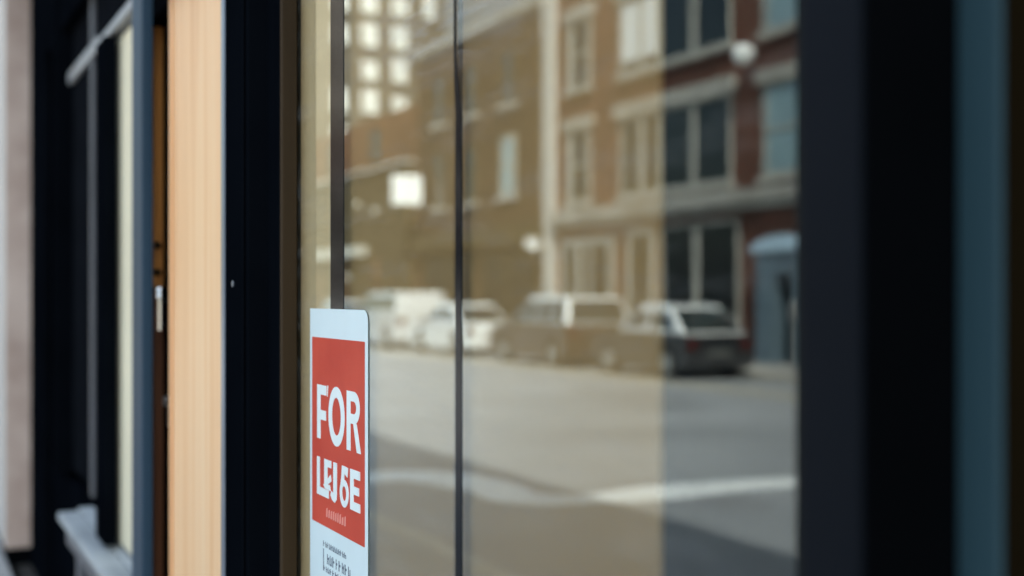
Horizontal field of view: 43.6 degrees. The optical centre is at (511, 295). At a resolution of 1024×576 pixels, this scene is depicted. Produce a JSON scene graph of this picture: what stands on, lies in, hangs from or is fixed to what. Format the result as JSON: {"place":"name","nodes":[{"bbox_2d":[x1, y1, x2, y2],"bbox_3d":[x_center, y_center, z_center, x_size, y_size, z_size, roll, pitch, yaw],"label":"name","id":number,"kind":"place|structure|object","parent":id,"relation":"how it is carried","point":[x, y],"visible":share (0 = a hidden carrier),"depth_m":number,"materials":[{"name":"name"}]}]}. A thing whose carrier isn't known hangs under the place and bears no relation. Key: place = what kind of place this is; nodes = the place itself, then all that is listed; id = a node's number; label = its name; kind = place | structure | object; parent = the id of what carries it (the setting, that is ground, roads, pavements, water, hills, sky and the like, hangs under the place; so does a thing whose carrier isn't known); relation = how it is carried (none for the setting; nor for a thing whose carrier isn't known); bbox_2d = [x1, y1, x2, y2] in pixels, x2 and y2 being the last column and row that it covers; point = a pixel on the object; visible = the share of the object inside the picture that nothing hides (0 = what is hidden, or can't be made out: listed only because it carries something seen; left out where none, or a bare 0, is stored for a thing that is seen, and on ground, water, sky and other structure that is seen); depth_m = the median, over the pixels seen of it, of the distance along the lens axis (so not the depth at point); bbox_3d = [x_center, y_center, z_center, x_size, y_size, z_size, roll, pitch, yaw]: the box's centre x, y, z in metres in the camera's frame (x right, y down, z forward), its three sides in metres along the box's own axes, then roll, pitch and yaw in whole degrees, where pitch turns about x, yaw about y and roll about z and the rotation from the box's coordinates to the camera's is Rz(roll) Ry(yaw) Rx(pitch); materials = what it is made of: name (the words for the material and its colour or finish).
{"place":"outdoors","nodes":[
{"label":"outdoors","id":0,"kind":"place"},
{"bbox_2d":[0,548,11,575],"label":"pavement","id":1,"kind":"structure","parent":0,"point":[4,569],"depth_m":7.52,"materials":[{"name":"concrete"}]},
{"bbox_2d":[0,546,14,575],"bbox_3d":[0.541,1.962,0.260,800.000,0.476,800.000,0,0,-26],"label":"ground","id":2,"kind":"structure","parent":0,"point":[11,570],"depth_m":8.07,"materials":[{"name":"grey concrete"}]},
{"bbox_2d":[11,564,35,575],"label":"floor","id":3,"kind":"structure","parent":0,"point":[23,570],"depth_m":7.49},
{"bbox_2d":[58,506,131,575],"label":"plank ledge","id":4,"kind":"object","parent":3,"relation":"on","point":[94,555],"visible":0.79,"depth_m":4.41,"materials":[{"name":"grey paint"}]},
{"bbox_2d":[0,0,1023,575],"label":"shop building","id":5,"kind":"structure","parent":3,"relation":"on","point":[842,286],"depth_m":2.39,"materials":[{"name":"beige glass"}]},
{"bbox_2d":[45,0,131,554],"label":"window","id":6,"kind":"structure","parent":5,"relation":"in","point":[88,43],"depth_m":5.56,"materials":[{"name":"black glass"}]},
{"bbox_2d":[153,22,168,575],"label":"door","id":7,"kind":"structure","parent":5,"relation":"in","point":[160,292],"depth_m":3.33,"materials":[{"name":"orange wood"}]},
{"bbox_2d":[310,308,367,575],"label":"lease sign","id":8,"kind":"object","parent":5,"relation":"attached to","point":[338,442],"visible":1,"depth_m":1.92,"materials":[{"name":"red paper"}]},
{"bbox_2d":[345,0,457,575],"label":"window pane","id":9,"kind":"object","parent":5,"relation":"attached to","point":[400,121],"visible":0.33,"depth_m":1.71,"materials":[{"name":"clear glass"}]},
{"bbox_2d":[463,0,663,575],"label":"window pane","id":10,"kind":"object","parent":5,"relation":"attached to","point":[563,287],"visible":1,"depth_m":1.30,"materials":[{"name":"clear glass"}]},
{"bbox_2d":[221,0,957,575],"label":"window","id":11,"kind":"structure","parent":5,"relation":"in","point":[877,80],"depth_m":0.83,"materials":[{"name":"black glass"}]},
{"bbox_2d":[958,0,1023,575],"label":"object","id":12,"kind":"structure","parent":5,"relation":"in","point":[990,32],"depth_m":0.80,"materials":[{"name":"blue paint"}]}
]}

